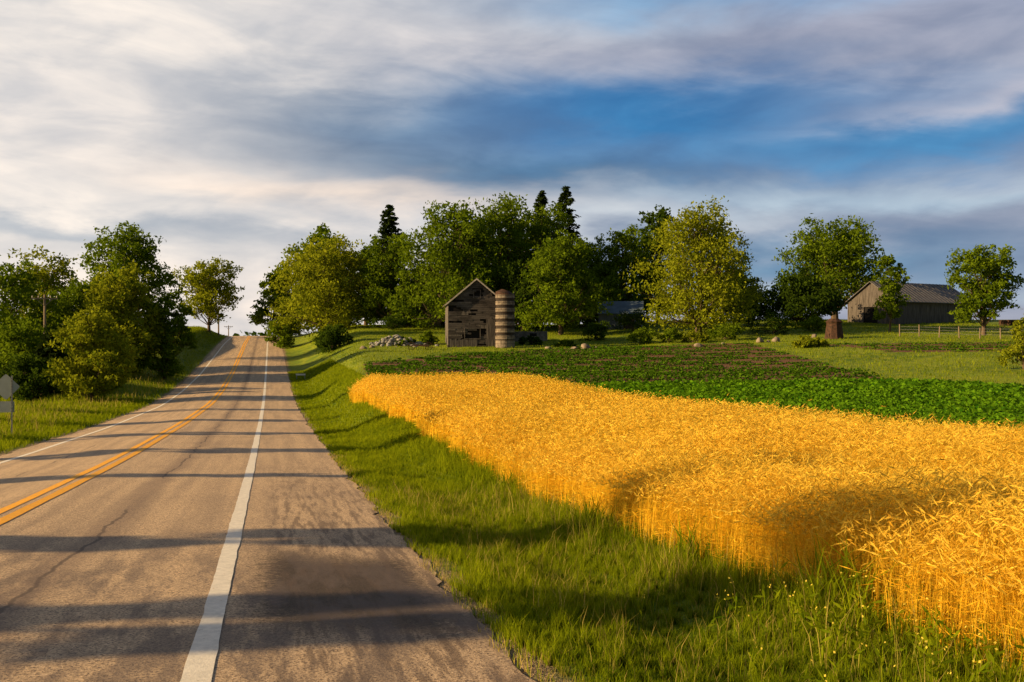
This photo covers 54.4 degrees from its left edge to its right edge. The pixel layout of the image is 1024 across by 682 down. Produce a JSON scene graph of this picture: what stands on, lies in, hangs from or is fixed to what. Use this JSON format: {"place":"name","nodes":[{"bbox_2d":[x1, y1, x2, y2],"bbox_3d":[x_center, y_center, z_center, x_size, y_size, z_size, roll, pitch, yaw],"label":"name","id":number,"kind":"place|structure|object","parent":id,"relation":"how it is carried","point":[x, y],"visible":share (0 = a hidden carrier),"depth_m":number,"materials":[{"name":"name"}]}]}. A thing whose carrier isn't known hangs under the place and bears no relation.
{"place":"outdoors","nodes":[
{"label":"outdoors","id":0,"kind":"place"},
{"bbox_2d":[0,336,535,681],"bbox_3d":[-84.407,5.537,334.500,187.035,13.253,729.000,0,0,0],"label":"road","id":1,"kind":"structure","parent":0,"point":[107,575],"depth_m":11.41,"materials":[{"name":"grey asphalt"}]},
{"bbox_2d":[0,336,268,681],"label":"road markings","id":2,"kind":"structure","parent":1,"relation":"on","point":[200,662],"depth_m":14.02,"materials":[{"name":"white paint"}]},
{"bbox_2d":[0,320,1023,681],"bbox_3d":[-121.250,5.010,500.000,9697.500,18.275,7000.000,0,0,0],"label":"ground","id":3,"kind":"structure","parent":0,"point":[300,354],"depth_m":84.11,"materials":[{"name":"green plant"}]},
{"bbox_2d":[0,374,18,432],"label":"warning sign","id":4,"kind":"object","parent":3,"relation":"on","point":[9,386],"visible":0.98,"depth_m":39.98,"materials":[{"name":"metal"}]},
{"bbox_2d":[0,352,61,401],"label":"shrub","id":5,"kind":"object","parent":3,"relation":"on","point":[27,380],"visible":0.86,"depth_m":75.37,"materials":[{"name":"green plant"}]},
{"bbox_2d":[0,259,65,366],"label":"maple tree","id":6,"kind":"object","parent":3,"relation":"on","point":[10,313],"visible":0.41,"depth_m":91.73,"materials":[{"name":"green plant"}]},
{"bbox_2d":[0,316,69,396],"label":"maple tree","id":7,"kind":"object","parent":3,"relation":"on","point":[28,343],"visible":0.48,"depth_m":80.92,"materials":[{"name":"green plant"}]},
{"bbox_2d":[0,244,85,346],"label":"maple tree","id":8,"kind":"object","parent":3,"relation":"on","point":[44,276],"visible":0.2,"depth_m":106.06,"materials":[{"name":"green plant"}]},
{"bbox_2d":[31,295,57,333],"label":"utility pole","id":9,"kind":"object","parent":3,"relation":"on","point":[44,304],"visible":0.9,"depth_m":87.92,"materials":[{"name":"brown wood"}]},
{"bbox_2d":[31,329,73,400],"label":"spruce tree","id":10,"kind":"object","parent":3,"relation":"on","point":[42,351],"visible":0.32,"depth_m":78.36,"materials":[{"name":"green plant"}]},
{"bbox_2d":[46,275,126,370],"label":"maple tree","id":11,"kind":"object","parent":3,"relation":"on","point":[75,288],"visible":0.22,"depth_m":97.25,"materials":[{"name":"green plant"}]},
{"bbox_2d":[39,303,141,400],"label":"young maple tree","id":12,"kind":"object","parent":3,"relation":"on","point":[93,339],"visible":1,"depth_m":71.05,"materials":[{"name":"green plant"}]},
{"bbox_2d":[84,373,124,390],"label":"shrub","id":13,"kind":"object","parent":3,"relation":"on","point":[119,385],"visible":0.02,"depth_m":80.45,"materials":[{"name":"green plant"}]},
{"bbox_2d":[0,326,226,453],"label":"bank grass","id":14,"kind":"structure","parent":3,"relation":"on","point":[43,414],"depth_m":59.81,"materials":[{"name":"green plant"}]},
{"bbox_2d":[70,257,178,374],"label":"young maple tree","id":15,"kind":"object","parent":3,"relation":"on","point":[127,301],"visible":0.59,"depth_m":93.42,"materials":[{"name":"green plant"}]},
{"bbox_2d":[76,220,193,314],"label":"tree","id":16,"kind":"object","parent":3,"relation":"on","point":[131,246],"visible":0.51,"depth_m":123.68,"materials":[{"name":"green plant"}]},
{"bbox_2d":[135,289,199,379],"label":"young maple tree","id":17,"kind":"object","parent":3,"relation":"on","point":[176,325],"visible":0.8,"depth_m":96.14,"materials":[{"name":"green plant"}]},
{"bbox_2d":[171,255,244,332],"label":"maple tree","id":18,"kind":"object","parent":3,"relation":"on","point":[206,285],"visible":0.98,"depth_m":183.45,"materials":[{"name":"green plant"}]},
{"bbox_2d":[233,331,266,335],"bbox_3d":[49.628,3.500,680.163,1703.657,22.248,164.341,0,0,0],"label":"distant treeline","id":19,"kind":"object","parent":3,"relation":"on","point":[254,333],"depth_m":641.94,"materials":[{"name":"green plant"}]},
{"bbox_2d":[246,262,299,334],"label":"maple tree","id":20,"kind":"object","parent":3,"relation":"on","point":[257,316],"visible":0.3,"depth_m":187.77,"materials":[{"name":"green plant"}]},
{"bbox_2d":[264,316,302,348],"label":"shrub","id":21,"kind":"object","parent":3,"relation":"on","point":[285,334],"visible":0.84,"depth_m":150.53,"materials":[{"name":"green plant"}]},
{"bbox_2d":[279,223,345,327],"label":"maple tree","id":22,"kind":"object","parent":3,"relation":"on","point":[321,230],"visible":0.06,"depth_m":186.18,"materials":[{"name":"green plant"}]},
{"bbox_2d":[264,231,376,337],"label":"maple tree","id":23,"kind":"object","parent":3,"relation":"on","point":[318,291],"visible":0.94,"depth_m":146.94,"materials":[{"name":"green plant"}]},
{"bbox_2d":[286,269,359,328],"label":"maple tree","id":24,"kind":"object","parent":3,"relation":"on","point":[309,317],"visible":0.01,"depth_m":167.15,"materials":[{"name":"green plant"}]},
{"bbox_2d":[311,324,353,353],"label":"shrub","id":25,"kind":"object","parent":3,"relation":"on","point":[330,338],"visible":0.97,"depth_m":119.51,"materials":[{"name":"green plant"}]},
{"bbox_2d":[337,246,401,325],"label":"maple tree","id":26,"kind":"object","parent":3,"relation":"on","point":[355,316],"visible":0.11,"depth_m":158.62,"materials":[{"name":"green plant"}]},
{"bbox_2d":[355,204,407,321],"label":"spruce tree","id":27,"kind":"object","parent":3,"relation":"on","point":[389,227],"visible":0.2,"depth_m":174.43,"materials":[{"name":"green plant"}]},
{"bbox_2d":[369,313,407,329],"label":"shrub","id":28,"kind":"object","parent":3,"relation":"on","point":[390,323],"visible":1,"depth_m":138.90,"materials":[{"name":"green plant"}]},
{"bbox_2d":[355,234,426,327],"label":"maple tree","id":29,"kind":"object","parent":3,"relation":"on","point":[374,300],"visible":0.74,"depth_m":145.51,"materials":[{"name":"green plant"}]},
{"bbox_2d":[369,335,438,346],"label":"stone pile","id":30,"kind":"object","parent":3,"relation":"on","point":[388,340],"visible":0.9,"depth_m":111.13,"materials":[{"name":"grey stone"}]},
{"bbox_2d":[395,336,416,345],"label":"shrub","id":31,"kind":"object","parent":3,"relation":"on","point":[403,341],"visible":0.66,"depth_m":111.23,"materials":[{"name":"green plant"}]},
{"bbox_2d":[387,281,440,326],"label":"brick farmhouse","id":32,"kind":"object","parent":3,"relation":"on","point":[438,323],"visible":0.09,"depth_m":149.57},
{"bbox_2d":[407,342,433,349],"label":"old hay rake","id":33,"kind":"object","parent":3,"relation":"on","point":[427,346],"visible":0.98,"depth_m":103.98,"materials":[{"name":"metal"}]},
{"bbox_2d":[418,330,439,344],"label":"shrub","id":34,"kind":"object","parent":3,"relation":"on","point":[427,336],"visible":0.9,"depth_m":112.47,"materials":[{"name":"green plant"}]},
{"bbox_2d":[413,260,444,325],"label":"maple tree","id":35,"kind":"object","parent":3,"relation":"on","point":[443,321],"visible":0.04,"depth_m":161.47,"materials":[{"name":"green plant"}]},
{"bbox_2d":[384,197,510,328],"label":"maple tree","id":36,"kind":"object","parent":3,"relation":"on","point":[441,252],"visible":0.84,"depth_m":137.61,"materials":[{"name":"green plant"}]},
{"bbox_2d":[443,278,495,346],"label":"old wooden barn","id":37,"kind":"structure","parent":3,"relation":"on","point":[470,314],"depth_m":109.00,"materials":[{"name":"brown wood"}]},
{"bbox_2d":[447,290,493,346],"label":"window frames and footing","id":38,"kind":"structure","parent":37,"relation":"in","point":[473,290],"depth_m":108.95,"materials":[{"name":"wood"}]},
{"bbox_2d":[455,191,539,322],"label":"maple tree","id":39,"kind":"object","parent":3,"relation":"on","point":[511,224],"visible":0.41,"depth_m":143.26,"materials":[{"name":"green plant"}]},
{"bbox_2d":[495,289,514,347],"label":"old stave silo","id":40,"kind":"object","parent":3,"relation":"on","point":[505,318],"visible":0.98,"depth_m":106.63,"materials":[{"name":"concrete"}]},
{"bbox_2d":[495,258,550,330],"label":"maple tree","id":41,"kind":"object","parent":3,"relation":"on","point":[514,283],"visible":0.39,"depth_m":135.53,"materials":[{"name":"green plant"}]},
{"bbox_2d":[518,335,542,345],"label":"shrub","id":42,"kind":"object","parent":3,"relation":"on","point":[536,341],"visible":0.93,"depth_m":111.83,"materials":[{"name":"green plant"}]},
{"bbox_2d":[514,331,547,341],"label":"concrete foundation wall","id":43,"kind":"structure","parent":3,"relation":"on","point":[542,335],"depth_m":117.81,"materials":[{"name":"grey concrete"}]},
{"bbox_2d":[497,201,590,319],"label":"maple tree","id":44,"kind":"object","parent":3,"relation":"on","point":[539,229],"visible":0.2,"depth_m":149.94,"materials":[{"name":"green plant"}]},
{"bbox_2d":[529,190,563,312],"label":"spruce tree","id":45,"kind":"object","parent":3,"relation":"on","point":[542,199],"visible":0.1,"depth_m":165.66,"materials":[{"name":"green plant"}]},
{"bbox_2d":[554,339,576,346],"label":"shrub","id":46,"kind":"object","parent":3,"relation":"on","point":[566,343],"visible":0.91,"depth_m":109.54,"materials":[{"name":"green plant"}]},
{"bbox_2d":[513,228,620,334],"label":"maple tree","id":47,"kind":"object","parent":3,"relation":"on","point":[553,264],"visible":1,"depth_m":128.03,"materials":[{"name":"green plant"}]},
{"bbox_2d":[552,186,584,248],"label":"spruce tree","id":48,"kind":"object","parent":3,"relation":"on","point":[564,199],"visible":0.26,"depth_m":162.51,"materials":[{"name":"green plant"}]},
{"bbox_2d":[581,343,590,349],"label":"boulder","id":49,"kind":"object","parent":3,"relation":"on","point":[584,345],"visible":0.57,"depth_m":103.74,"materials":[{"name":"stone"}]},
{"bbox_2d":[563,242,624,326],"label":"maple tree","id":50,"kind":"object","parent":3,"relation":"on","point":[596,265],"visible":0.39,"depth_m":145.85,"materials":[{"name":"green plant"}]},
{"bbox_2d":[579,320,610,340],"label":"shrub","id":51,"kind":"object","parent":3,"relation":"on","point":[591,329],"visible":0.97,"depth_m":117.45,"materials":[{"name":"green plant"}]},
{"bbox_2d":[597,301,643,329],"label":"metal shed","id":52,"kind":"structure","parent":3,"relation":"on","point":[623,306],"depth_m":138.92,"materials":[{"name":"metal"}]},
{"bbox_2d":[594,224,668,319],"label":"maple tree","id":53,"kind":"object","parent":3,"relation":"on","point":[627,241],"visible":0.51,"depth_m":150.18,"materials":[{"name":"green plant"}]},
{"bbox_2d":[610,307,655,330],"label":"shrub","id":54,"kind":"object","parent":3,"relation":"on","point":[625,316],"visible":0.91,"depth_m":131.47,"materials":[{"name":"green plant"}]},
{"bbox_2d":[625,326,656,343],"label":"shrub","id":55,"kind":"object","parent":3,"relation":"on","point":[643,335],"visible":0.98,"depth_m":111.10,"materials":[{"name":"green plant"}]},
{"bbox_2d":[635,204,687,320],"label":"pine tree","id":56,"kind":"object","parent":3,"relation":"on","point":[660,215],"visible":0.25,"depth_m":158.12,"materials":[{"name":"green plant"}]},
{"bbox_2d":[308,319,1023,385],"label":"meadow grass","id":57,"kind":"structure","parent":3,"relation":"on","point":[625,334],"depth_m":106.53,"materials":[{"name":"green plant"}]},
{"bbox_2d":[653,327,682,342],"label":"shrub","id":58,"kind":"object","parent":3,"relation":"on","point":[669,335],"visible":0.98,"depth_m":110.51,"materials":[{"name":"green plant"}]},
{"bbox_2d":[443,447,905,625],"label":"tall weeds","id":59,"kind":"object","parent":3,"relation":"on","point":[816,584],"visible":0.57,"depth_m":8.68,"materials":[{"name":"green plant"}]},
{"bbox_2d":[364,341,1020,383],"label":"garden rows","id":60,"kind":"object","parent":3,"relation":"on","point":[575,372],"visible":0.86,"depth_m":80.66,"materials":[{"name":"green plant"}]},
{"bbox_2d":[677,329,708,342],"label":"shrub","id":61,"kind":"object","parent":3,"relation":"on","point":[692,335],"visible":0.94,"depth_m":109.17,"materials":[{"name":"green plant"}]},
{"bbox_2d":[619,195,782,334],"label":"willow tree","id":62,"kind":"object","parent":3,"relation":"on","point":[712,289],"visible":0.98,"depth_m":117.75,"materials":[{"name":"green plant"}]},
{"bbox_2d":[705,322,744,339],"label":"shrub","id":63,"kind":"object","parent":3,"relation":"on","point":[730,330],"visible":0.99,"depth_m":111.55,"materials":[{"name":"green plant"}]},
{"bbox_2d":[709,269,776,324],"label":"maple tree","id":64,"kind":"object","parent":3,"relation":"on","point":[758,313],"visible":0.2,"depth_m":134.24,"materials":[{"name":"green plant"}]},
{"bbox_2d":[756,337,763,342],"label":"boulder","id":65,"kind":"object","parent":3,"relation":"on","point":[759,340],"visible":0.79,"depth_m":105.70,"materials":[{"name":"stone"}]},
{"bbox_2d":[743,308,797,334],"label":"shrub","id":66,"kind":"object","parent":3,"relation":"on","point":[772,322],"visible":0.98,"depth_m":117.57,"materials":[{"name":"green plant"}]},
{"bbox_2d":[772,337,779,341],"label":"boulder","id":67,"kind":"object","parent":3,"relation":"on","point":[774,339],"visible":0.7,"depth_m":106.62,"materials":[{"name":"stone"}]},
{"bbox_2d":[559,376,1023,430],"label":"soybean crop","id":68,"kind":"object","parent":3,"relation":"on","point":[911,396],"visible":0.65,"depth_m":48.63,"materials":[{"name":"green plant"}]},
{"bbox_2d":[791,335,817,347],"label":"shrub","id":69,"kind":"object","parent":3,"relation":"on","point":[804,342],"visible":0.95,"depth_m":94.38,"materials":[{"name":"green plant"}]},
{"bbox_2d":[761,264,851,324],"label":"maple tree","id":70,"kind":"object","parent":3,"relation":"on","point":[796,297],"visible":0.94,"depth_m":133.56,"materials":[{"name":"green plant"}]},
{"bbox_2d":[792,314,826,331],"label":"shrub","id":71,"kind":"object","parent":3,"relation":"on","point":[817,322],"visible":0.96,"depth_m":121.31,"materials":[{"name":"green plant"}]},
{"bbox_2d":[813,337,829,346],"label":"shrub","id":72,"kind":"object","parent":3,"relation":"on","point":[823,342],"visible":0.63,"depth_m":95.45,"materials":[{"name":"green plant"}]},
{"bbox_2d":[638,556,1023,681],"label":"yellow wildflowers","id":73,"kind":"object","parent":3,"relation":"on","point":[922,635],"visible":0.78,"depth_m":7.26,"materials":[{"name":"green plant"}]},
{"bbox_2d":[772,213,891,318],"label":"maple tree","id":74,"kind":"object","parent":3,"relation":"on","point":[826,253],"visible":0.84,"depth_m":146.94,"materials":[{"name":"green plant"}]},
{"bbox_2d":[824,319,843,338],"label":"rusty feed hopper","id":75,"kind":"object","parent":3,"relation":"on","point":[834,329],"visible":0.77,"depth_m":109.27,"materials":[{"name":"metal"}]},
{"bbox_2d":[871,255,912,331],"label":"birch tree","id":76,"kind":"object","parent":3,"relation":"on","point":[891,288],"visible":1,"depth_m":120.36,"materials":[{"name":"green plant"}]},
{"bbox_2d":[846,281,971,324],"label":"long grey barn","id":77,"kind":"structure","parent":3,"relation":"on","point":[929,303],"depth_m":142.52,"materials":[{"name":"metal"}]},
{"bbox_2d":[899,324,1000,338],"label":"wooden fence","id":78,"kind":"object","parent":3,"relation":"on","point":[979,331],"visible":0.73,"depth_m":110.85,"materials":[{"name":"brown wood"}]},
{"bbox_2d":[942,243,1023,335],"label":"apple tree","id":79,"kind":"object","parent":3,"relation":"on","point":[982,294],"visible":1,"depth_m":113.67,"materials":[{"name":"green plant"}]},
{"bbox_2d":[995,317,1023,369],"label":"shrub","id":80,"kind":"object","parent":3,"relation":"on","point":[1018,349],"visible":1,"depth_m":69.98,"materials":[{"name":"green plant"}]},
{"bbox_2d":[995,320,1023,332],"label":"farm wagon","id":81,"kind":"object","parent":3,"relation":"on","point":[1008,322],"visible":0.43,"depth_m":118.26,"materials":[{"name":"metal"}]},
{"bbox_2d":[0,0,1023,335],"label":"sky","id":82,"kind":"structure","parent":0,"point":[234,130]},
{"bbox_2d":[287,358,1023,681],"bbox_3d":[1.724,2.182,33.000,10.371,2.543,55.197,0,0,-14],"label":"wheat field","id":83,"kind":"structure","parent":0,"point":[957,492],"depth_m":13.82,"materials":[{"name":"yellow plant"}]}
]}

